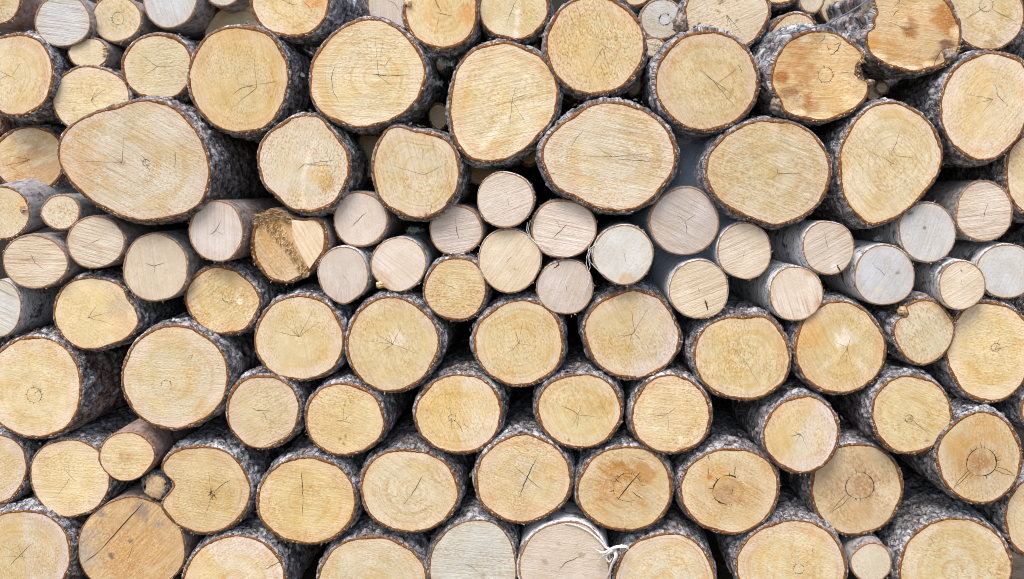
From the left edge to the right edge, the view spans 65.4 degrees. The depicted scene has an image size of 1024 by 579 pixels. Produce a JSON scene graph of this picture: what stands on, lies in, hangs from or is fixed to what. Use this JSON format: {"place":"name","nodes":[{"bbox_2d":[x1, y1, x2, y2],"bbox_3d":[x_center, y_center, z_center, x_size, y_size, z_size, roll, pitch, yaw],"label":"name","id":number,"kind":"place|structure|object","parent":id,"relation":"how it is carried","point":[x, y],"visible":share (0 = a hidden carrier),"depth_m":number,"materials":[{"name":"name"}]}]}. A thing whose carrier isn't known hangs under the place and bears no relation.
{"place":"outdoors","nodes":[
{"label":"outdoors","id":0,"kind":"place"},
{"bbox_2d":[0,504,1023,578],"bbox_3d":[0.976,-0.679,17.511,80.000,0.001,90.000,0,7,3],"label":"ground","id":1,"kind":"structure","parent":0,"point":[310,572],"depth_m":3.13,"materials":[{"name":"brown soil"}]},
{"bbox_2d":[0,491,92,578],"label":"log","id":2,"kind":"object","parent":1,"relation":"on","point":[38,540],"visible":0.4,"depth_m":2.67,"materials":[{"name":"beige wood"}]},
{"bbox_2d":[0,425,50,504],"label":"log","id":3,"kind":"object","parent":2,"relation":"on","point":[17,452],"visible":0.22,"depth_m":2.68,"materials":[{"name":"beige wood"}]},
{"bbox_2d":[29,404,161,517],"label":"log","id":4,"kind":"object","parent":2,"relation":"on","point":[75,480],"visible":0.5,"depth_m":2.66,"materials":[{"name":"beige wood"}]},
{"bbox_2d":[0,326,132,438],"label":"log","id":5,"kind":"object","parent":4,"relation":"on","point":[52,377],"visible":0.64,"depth_m":2.61,"materials":[{"name":"beige wood"}]},
{"bbox_2d":[0,278,63,336],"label":"log","id":6,"kind":"object","parent":5,"relation":"on","point":[22,309],"visible":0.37,"depth_m":2.60,"materials":[{"name":"grey wood"}]},
{"bbox_2d":[51,266,187,351],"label":"log","id":7,"kind":"object","parent":5,"relation":"on","point":[95,311],"visible":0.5,"depth_m":2.58,"materials":[{"name":"beige wood"}]},
{"bbox_2d":[3,231,122,288],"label":"log","id":8,"kind":"object","parent":7,"relation":"on","point":[38,260],"visible":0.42,"depth_m":2.55,"materials":[{"name":"beige wood"}]},
{"bbox_2d":[0,178,79,239],"bbox_3d":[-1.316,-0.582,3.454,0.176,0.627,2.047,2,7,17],"label":"log","id":9,"kind":"object","parent":8,"relation":"on","point":[22,201],"visible":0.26,"depth_m":2.54,"materials":[{"name":"beige wood"}]},
{"bbox_2d":[0,124,71,187],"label":"log","id":10,"kind":"object","parent":9,"relation":"on","point":[32,148],"visible":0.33,"depth_m":2.61,"materials":[{"name":"beige wood"}]},
{"bbox_2d":[0,31,76,125],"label":"log","id":11,"kind":"object","parent":10,"relation":"on","point":[34,67],"visible":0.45,"depth_m":2.50,"materials":[{"name":"beige wood"}]},
{"bbox_2d":[0,0,43,31],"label":"log","id":12,"kind":"object","parent":11,"relation":"on","point":[17,15],"visible":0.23,"depth_m":2.56,"materials":[{"name":"wood"}]},
{"bbox_2d":[34,0,103,50],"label":"log","id":13,"kind":"object","parent":11,"relation":"on","point":[64,24],"visible":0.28,"depth_m":2.49,"materials":[{"name":"beige wood"}]},
{"bbox_2d":[40,193,109,230],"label":"log","id":14,"kind":"object","parent":8,"relation":"on","point":[70,210],"visible":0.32,"depth_m":2.53,"materials":[{"name":"beige wood"}]},
{"bbox_2d":[66,214,188,268],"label":"log","id":15,"kind":"object","parent":7,"relation":"on","point":[99,241],"visible":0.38,"depth_m":2.53,"materials":[{"name":"beige wood"}]},
{"bbox_2d":[77,465,206,578],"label":"log","id":16,"kind":"object","parent":1,"relation":"on","point":[133,532],"visible":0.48,"depth_m":2.67,"materials":[{"name":"beige wood"}]},
{"bbox_2d":[180,508,322,578],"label":"log","id":17,"kind":"object","parent":1,"relation":"on","point":[243,549],"visible":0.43,"depth_m":2.65,"materials":[{"name":"beige wood"}]},
{"bbox_2d":[141,412,306,534],"bbox_3d":[-0.981,0.543,3.582,0.398,0.348,1.950,0,7,3],"label":"log","id":18,"kind":"object","parent":17,"relation":"on","point":[203,486],"visible":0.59,"depth_m":2.63,"materials":[{"name":"beige wood"}]},
{"bbox_2d":[97,411,225,480],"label":"log","id":19,"kind":"object","parent":18,"relation":"on","point":[145,448],"visible":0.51,"depth_m":2.60,"materials":[{"name":"beige wood"}]},
{"bbox_2d":[121,312,261,430],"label":"log","id":20,"kind":"object","parent":19,"relation":"on","point":[183,373],"visible":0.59,"depth_m":2.56,"materials":[{"name":"beige wood"}]},
{"bbox_2d":[122,228,215,301],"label":"log","id":21,"kind":"object","parent":20,"relation":"on","point":[162,266],"visible":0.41,"depth_m":2.53,"materials":[{"name":"beige wood"}]},
{"bbox_2d":[57,95,274,224],"bbox_3d":[-1.108,-0.515,3.410,0.514,0.413,1.948,0,7,3],"label":"log","id":22,"kind":"object","parent":21,"relation":"on","point":[174,167],"visible":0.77,"depth_m":2.45,"materials":[{"name":"beige wood"}]},
{"bbox_2d":[52,65,139,126],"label":"log","id":23,"kind":"object","parent":22,"relation":"on","point":[77,97],"visible":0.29,"depth_m":2.51,"materials":[{"name":"beige wood"}]},
{"bbox_2d":[68,37,126,69],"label":"log","id":24,"kind":"object","parent":23,"relation":"on","point":[95,51],"visible":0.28,"depth_m":2.51,"materials":[{"name":"beige wood"}]},
{"bbox_2d":[93,0,173,47],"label":"log","id":25,"kind":"object","parent":24,"relation":"on","point":[124,23],"visible":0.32,"depth_m":2.51,"materials":[{"name":"beige wood"}]},
{"bbox_2d":[121,32,199,104],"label":"log","id":26,"kind":"object","parent":22,"relation":"on","point":[144,72],"visible":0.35,"depth_m":2.49,"materials":[{"name":"beige wood"}]},
{"bbox_2d":[142,0,218,41],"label":"log","id":27,"kind":"object","parent":26,"relation":"on","point":[192,19],"visible":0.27,"depth_m":2.49,"materials":[{"name":"beige wood"}]},
{"bbox_2d":[183,256,317,336],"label":"log","id":28,"kind":"object","parent":20,"relation":"on","point":[210,302],"visible":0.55,"depth_m":2.56,"materials":[{"name":"beige wood"}]},
{"bbox_2d":[188,198,284,261],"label":"log","id":29,"kind":"object","parent":28,"relation":"on","point":[220,230],"visible":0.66,"depth_m":2.50,"materials":[{"name":"beige wood"}]},
{"bbox_2d":[316,508,435,578],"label":"log","id":30,"kind":"object","parent":1,"relation":"on","point":[361,548],"visible":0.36,"depth_m":2.62,"materials":[{"name":"beige wood"}]},
{"bbox_2d":[255,432,374,544],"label":"log","id":31,"kind":"object","parent":30,"relation":"on","point":[302,497],"visible":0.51,"depth_m":2.60,"materials":[{"name":"beige wood"}]},
{"bbox_2d":[226,365,333,449],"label":"log","id":32,"kind":"object","parent":31,"relation":"on","point":[265,408],"visible":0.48,"depth_m":2.57,"materials":[{"name":"beige wood"}]},
{"bbox_2d":[254,280,381,381],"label":"log","id":33,"kind":"object","parent":32,"relation":"on","point":[301,342],"visible":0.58,"depth_m":2.54,"materials":[{"name":"beige wood"}]},
{"bbox_2d":[250,207,345,284],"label":"log","id":34,"kind":"object","parent":33,"relation":"on","point":[303,244],"visible":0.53,"depth_m":2.52,"materials":[{"name":"beige wood"}]},
{"bbox_2d":[256,112,374,216],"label":"log","id":35,"kind":"object","parent":34,"relation":"on","point":[288,152],"visible":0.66,"depth_m":2.46,"materials":[{"name":"beige wood"}]},
{"bbox_2d":[187,23,317,142],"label":"log","id":36,"kind":"object","parent":35,"relation":"on","point":[245,83],"visible":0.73,"depth_m":2.45,"materials":[{"name":"beige wood"}]},
{"bbox_2d":[203,5,318,53],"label":"log","id":37,"kind":"object","parent":36,"relation":"on","point":[221,18],"visible":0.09,"depth_m":2.60,"materials":[{"name":"wood"}]},
{"bbox_2d":[318,243,380,303],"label":"log","id":38,"kind":"object","parent":33,"relation":"on","point":[345,275],"visible":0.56,"depth_m":2.51,"materials":[{"name":"beige wood"}]},
{"bbox_2d":[333,190,429,246],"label":"log","id":39,"kind":"object","parent":38,"relation":"on","point":[363,218],"visible":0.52,"depth_m":2.50,"materials":[{"name":"beige wood"}]},
{"bbox_2d":[304,362,420,456],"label":"log","id":40,"kind":"object","parent":31,"relation":"on","point":[335,403],"visible":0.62,"depth_m":2.56,"materials":[{"name":"beige wood"}]},
{"bbox_2d":[345,282,468,393],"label":"log","id":41,"kind":"object","parent":40,"relation":"on","point":[399,342],"visible":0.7,"depth_m":2.52,"materials":[{"name":"beige wood"}]},
{"bbox_2d":[369,227,443,292],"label":"log","id":42,"kind":"object","parent":41,"relation":"on","point":[401,263],"visible":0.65,"depth_m":2.50,"materials":[{"name":"beige wood"}]},
{"bbox_2d":[359,385,477,532],"bbox_3d":[-0.276,0.533,3.541,0.358,0.320,1.951,0,7,3],"label":"log","id":43,"kind":"object","parent":30,"relation":"on","point":[411,485],"visible":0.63,"depth_m":2.58,"materials":[{"name":"beige wood"}]},
{"bbox_2d":[412,317,513,454],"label":"log","id":44,"kind":"object","parent":43,"relation":"on","point":[470,418],"visible":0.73,"depth_m":2.54,"materials":[{"name":"beige wood"}]},
{"bbox_2d":[470,273,567,386],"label":"log","id":45,"kind":"object","parent":44,"relation":"on","point":[518,339],"visible":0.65,"depth_m":2.50,"materials":[{"name":"beige wood"}]},
{"bbox_2d":[422,244,495,321],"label":"log","id":46,"kind":"object","parent":45,"relation":"on","point":[460,279],"visible":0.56,"depth_m":2.50,"materials":[{"name":"beige wood"}]},
{"bbox_2d":[429,201,498,254],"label":"log","id":47,"kind":"object","parent":46,"relation":"on","point":[463,227],"visible":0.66,"depth_m":2.50,"materials":[{"name":"beige wood"}]},
{"bbox_2d":[370,123,479,221],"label":"log","id":48,"kind":"object","parent":47,"relation":"on","point":[419,174],"visible":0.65,"depth_m":2.45,"materials":[{"name":"beige wood"}]},
{"bbox_2d":[308,15,449,136],"bbox_3d":[-0.364,-0.773,3.376,0.435,0.370,1.950,0,7,3],"label":"log","id":49,"kind":"object","parent":48,"relation":"on","point":[376,76],"visible":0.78,"depth_m":2.42,"materials":[{"name":"beige wood"}]},
{"bbox_2d":[249,0,368,47],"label":"log","id":50,"kind":"object","parent":49,"relation":"on","point":[309,23],"visible":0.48,"depth_m":2.45,"materials":[{"name":"beige wood"}]},
{"bbox_2d":[367,0,403,25],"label":"log","id":51,"kind":"object","parent":49,"relation":"on","point":[388,9],"visible":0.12,"depth_m":2.66,"materials":[{"name":"beige wood"}]},
{"bbox_2d":[401,0,485,70],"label":"log","id":52,"kind":"object","parent":49,"relation":"on","point":[441,31],"visible":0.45,"depth_m":2.41,"materials":[{"name":"beige wood"}]},
{"bbox_2d":[476,212,543,293],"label":"log","id":53,"kind":"object","parent":45,"relation":"on","point":[510,260],"visible":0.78,"depth_m":2.46,"materials":[{"name":"beige wood"}]},
{"bbox_2d":[477,171,544,227],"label":"log","id":54,"kind":"object","parent":53,"relation":"on","point":[505,199],"visible":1,"depth_m":2.42,"materials":[{"name":"beige wood"}]},
{"bbox_2d":[436,38,563,176],"bbox_3d":[0.011,-0.682,3.362,0.401,0.399,1.958,0,7,3],"label":"log","id":55,"kind":"object","parent":54,"relation":"on","point":[504,96],"visible":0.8,"depth_m":2.41,"materials":[{"name":"beige wood"}]},
{"bbox_2d":[479,0,553,46],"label":"log","id":56,"kind":"object","parent":55,"relation":"on","point":[522,21],"visible":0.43,"depth_m":2.41,"materials":[{"name":"beige wood"}]},
{"bbox_2d":[536,253,594,316],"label":"log","id":57,"kind":"object","parent":45,"relation":"on","point":[564,285],"visible":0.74,"depth_m":2.47,"materials":[{"name":"beige wood"}]},
{"bbox_2d":[526,196,596,257],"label":"log","id":58,"kind":"object","parent":57,"relation":"on","point":[560,227],"visible":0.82,"depth_m":2.44,"materials":[{"name":"beige wood"}]},
{"bbox_2d":[0,4,1020,578],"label":"bark flakes","id":59,"kind":"object","parent":30,"relation":"on","point":[526,296],"visible":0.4,"depth_m":2.54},
{"bbox_2d":[426,458,521,578],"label":"log","id":60,"kind":"object","parent":1,"relation":"on","point":[476,543],"visible":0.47,"depth_m":2.61,"materials":[{"name":"beige wood"}]},
{"bbox_2d":[471,385,575,524],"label":"log","id":61,"kind":"object","parent":60,"relation":"on","point":[522,472],"visible":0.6,"depth_m":2.55,"materials":[{"name":"beige wood"}]},
{"bbox_2d":[517,493,628,578],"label":"log","id":62,"kind":"object","parent":1,"relation":"on","point":[568,539],"visible":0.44,"depth_m":2.58,"materials":[{"name":"beige wood"}]},
{"bbox_2d":[606,494,716,578],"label":"log","id":63,"kind":"object","parent":1,"relation":"on","point":[663,550],"visible":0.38,"depth_m":2.57,"materials":[{"name":"beige wood"}]},
{"bbox_2d":[573,415,674,531],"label":"log","id":64,"kind":"object","parent":63,"relation":"on","point":[621,483],"visible":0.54,"depth_m":2.54,"materials":[{"name":"beige wood"}]},
{"bbox_2d":[532,313,624,449],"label":"log","id":65,"kind":"object","parent":64,"relation":"on","point":[575,407],"visible":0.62,"depth_m":2.51,"materials":[{"name":"beige wood"}]},
{"bbox_2d":[576,250,683,379],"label":"log","id":66,"kind":"object","parent":65,"relation":"on","point":[632,331],"visible":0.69,"depth_m":2.48,"materials":[{"name":"beige wood"}]},
{"bbox_2d":[586,213,653,286],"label":"log","id":67,"kind":"object","parent":66,"relation":"on","point":[620,252],"visible":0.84,"depth_m":2.42,"materials":[{"name":"beige wood"}]},
{"bbox_2d":[535,96,679,214],"bbox_3d":[0.341,-0.517,3.337,0.447,0.367,1.950,0,7,3],"label":"log","id":68,"kind":"object","parent":67,"relation":"on","point":[618,156],"visible":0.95,"depth_m":2.38,"materials":[{"name":"beige wood"}]},
{"bbox_2d":[541,0,647,108],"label":"log","id":69,"kind":"object","parent":68,"relation":"on","point":[585,54],"visible":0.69,"depth_m":2.36,"materials":[{"name":"beige wood"}]},
{"bbox_2d":[620,354,712,453],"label":"log","id":70,"kind":"object","parent":64,"relation":"on","point":[677,391],"visible":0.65,"depth_m":2.49,"materials":[{"name":"beige wood"}]},
{"bbox_2d":[712,475,847,578],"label":"log","id":71,"kind":"object","parent":1,"relation":"on","point":[802,544],"visible":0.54,"depth_m":2.53,"materials":[{"name":"beige wood"}]},
{"bbox_2d":[668,392,779,534],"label":"log","id":72,"kind":"object","parent":71,"relation":"on","point":[721,489],"visible":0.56,"depth_m":2.52,"materials":[{"name":"beige wood"}]},
{"bbox_2d":[719,374,840,475],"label":"log","id":73,"kind":"object","parent":72,"relation":"on","point":[806,441],"visible":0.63,"depth_m":2.47,"materials":[{"name":"beige wood"}]},
{"bbox_2d":[673,293,790,401],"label":"log","id":74,"kind":"object","parent":73,"relation":"on","point":[741,352],"visible":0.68,"depth_m":2.45,"materials":[{"name":"beige wood"}]},
{"bbox_2d":[645,245,728,318],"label":"log","id":75,"kind":"object","parent":74,"relation":"on","point":[695,286],"visible":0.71,"depth_m":2.43,"materials":[{"name":"beige wood"}]},
{"bbox_2d":[611,185,718,255],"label":"log","id":76,"kind":"object","parent":75,"relation":"on","point":[680,220],"visible":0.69,"depth_m":2.43,"materials":[{"name":"beige wood"}]},
{"bbox_2d":[725,259,824,320],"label":"log","id":77,"kind":"object","parent":74,"relation":"on","point":[786,291],"visible":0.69,"depth_m":2.42,"materials":[{"name":"beige wood"}]},
{"bbox_2d":[695,218,772,280],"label":"log","id":78,"kind":"object","parent":77,"relation":"on","point":[740,249],"visible":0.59,"depth_m":2.43,"materials":[{"name":"beige wood"}]},
{"bbox_2d":[760,220,855,274],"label":"log","id":79,"kind":"object","parent":78,"relation":"on","point":[821,247],"visible":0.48,"depth_m":2.40,"materials":[{"name":"beige wood"}]},
{"bbox_2d":[668,116,831,229],"bbox_3d":[0.812,-0.466,3.327,0.404,0.352,1.951,0,7,3],"label":"log","id":80,"kind":"object","parent":79,"relation":"on","point":[768,172],"visible":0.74,"depth_m":2.37,"materials":[{"name":"beige wood"}]},
{"bbox_2d":[633,26,760,143],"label":"log","id":81,"kind":"object","parent":80,"relation":"on","point":[698,82],"visible":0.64,"depth_m":2.36,"materials":[{"name":"beige wood"}]},
{"bbox_2d":[643,35,664,69],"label":"log","id":82,"kind":"object","parent":81,"relation":"on","point":[651,40],"visible":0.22,"depth_m":2.48,"materials":[{"name":"beige wood"}]},
{"bbox_2d":[637,0,678,41],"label":"log","id":83,"kind":"object","parent":82,"relation":"on","point":[656,17],"visible":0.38,"depth_m":2.52,"materials":[{"name":"beige wood"}]},
{"bbox_2d":[671,0,770,48],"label":"log","id":84,"kind":"object","parent":81,"relation":"on","point":[746,22],"visible":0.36,"depth_m":2.44,"materials":[{"name":"beige wood"}]},
{"bbox_2d":[745,23,874,126],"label":"log","id":85,"kind":"object","parent":80,"relation":"on","point":[809,78],"visible":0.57,"depth_m":2.33,"materials":[{"name":"beige wood"}]},
{"bbox_2d":[821,0,962,80],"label":"log","id":86,"kind":"object","parent":85,"relation":"on","point":[901,39],"visible":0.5,"depth_m":2.32,"materials":[{"name":"beige wood"}]},
{"bbox_2d":[770,286,888,394],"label":"log","id":87,"kind":"object","parent":73,"relation":"on","point":[837,344],"visible":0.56,"depth_m":2.44,"materials":[{"name":"beige wood"}]},
{"bbox_2d":[815,235,914,304],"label":"log","id":88,"kind":"object","parent":87,"relation":"on","point":[876,273],"visible":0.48,"depth_m":2.40,"materials":[{"name":"grey wood"}]},
{"bbox_2d":[803,97,943,229],"bbox_3d":[1.165,-0.488,3.305,0.334,0.399,1.948,0,7,3],"label":"log","id":89,"kind":"object","parent":88,"relation":"on","point":[886,155],"visible":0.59,"depth_m":2.35,"materials":[{"name":"beige wood"}]},
{"bbox_2d":[873,451,1012,578],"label":"log","id":90,"kind":"object","parent":1,"relation":"on","point":[964,545],"visible":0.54,"depth_m":2.50,"materials":[{"name":"brown wood"}]},
{"bbox_2d":[891,391,1022,504],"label":"log","id":91,"kind":"object","parent":90,"relation":"on","point":[974,455],"visible":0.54,"depth_m":2.44,"materials":[{"name":"brown wood"}]},
{"bbox_2d":[909,294,1023,403],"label":"log","id":92,"kind":"object","parent":91,"relation":"on","point":[981,360],"visible":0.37,"depth_m":2.44,"materials":[{"name":"brown wood"}]},
{"bbox_2d":[911,257,985,309],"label":"log","id":93,"kind":"object","parent":92,"relation":"on","point":[954,283],"visible":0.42,"depth_m":2.38,"materials":[{"name":"beige wood"}]},
{"bbox_2d":[847,201,956,263],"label":"log","id":94,"kind":"object","parent":93,"relation":"on","point":[923,231],"visible":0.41,"depth_m":2.38,"materials":[{"name":"beige wood"}]},
{"bbox_2d":[945,239,1023,298],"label":"log","id":95,"kind":"object","parent":92,"relation":"on","point":[1000,265],"visible":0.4,"depth_m":2.40,"materials":[{"name":"beige wood"}]},
{"bbox_2d":[919,179,1012,241],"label":"log","id":96,"kind":"object","parent":95,"relation":"on","point":[980,211],"visible":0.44,"depth_m":2.39,"materials":[{"name":"beige wood"}]},
{"bbox_2d":[881,50,1023,168],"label":"log","id":97,"kind":"object","parent":96,"relation":"on","point":[969,105],"visible":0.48,"depth_m":2.32,"materials":[{"name":"brown wood"}]},
{"bbox_2d":[883,0,1023,80],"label":"log","id":98,"kind":"object","parent":97,"relation":"on","point":[993,25],"visible":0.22,"depth_m":2.36,"materials":[{"name":"beige wood"}]},
{"bbox_2d":[966,459,1023,556],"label":"log","id":99,"kind":"object","parent":90,"relation":"on","point":[1008,523],"visible":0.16,"depth_m":2.51,"materials":[{"name":"brown wood"}]},
{"bbox_2d":[988,382,1023,432],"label":"log","id":100,"kind":"object","parent":99,"relation":"on","point":[1011,407],"visible":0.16,"depth_m":2.50,"materials":[{"name":"brown wood"}]},
{"bbox_2d":[988,294,1023,315],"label":"log","id":101,"kind":"object","parent":100,"relation":"on","point":[1017,302],"visible":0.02,"depth_m":2.55,"materials":[{"name":"grey wood"}]},
{"bbox_2d":[992,221,1023,247],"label":"log","id":102,"kind":"object","parent":101,"relation":"on","point":[1014,233],"visible":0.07,"depth_m":2.57,"materials":[{"name":"black wood"}]},
{"bbox_2d":[936,130,1023,222],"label":"log","id":103,"kind":"object","parent":102,"relation":"on","point":[1006,169],"visible":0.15,"depth_m":2.38,"materials":[{"name":"beige wood"}]},
{"bbox_2d":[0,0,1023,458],"bbox_3d":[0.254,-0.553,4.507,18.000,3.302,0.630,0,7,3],"label":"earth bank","id":104,"kind":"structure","parent":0,"point":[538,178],"depth_m":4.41,"materials":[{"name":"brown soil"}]},
{"bbox_2d":[838,533,892,578],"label":"log","id":105,"kind":"object","parent":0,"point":[866,554],"visible":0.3,"depth_m":2.53,"materials":[{"name":"beige wood"}]},
{"bbox_2d":[779,409,903,536],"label":"log","id":106,"kind":"object","parent":105,"relation":"on","point":[836,495],"visible":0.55,"depth_m":2.53,"materials":[{"name":"beige wood"}]},
{"bbox_2d":[820,354,952,454],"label":"log","id":107,"kind":"object","parent":106,"relation":"on","point":[898,401],"visible":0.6,"depth_m":2.45,"materials":[{"name":"beige wood"}]},
{"bbox_2d":[853,290,955,365],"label":"log","id":108,"kind":"object","parent":107,"relation":"on","point":[926,321],"visible":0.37,"depth_m":2.42,"materials":[{"name":"beige wood"}]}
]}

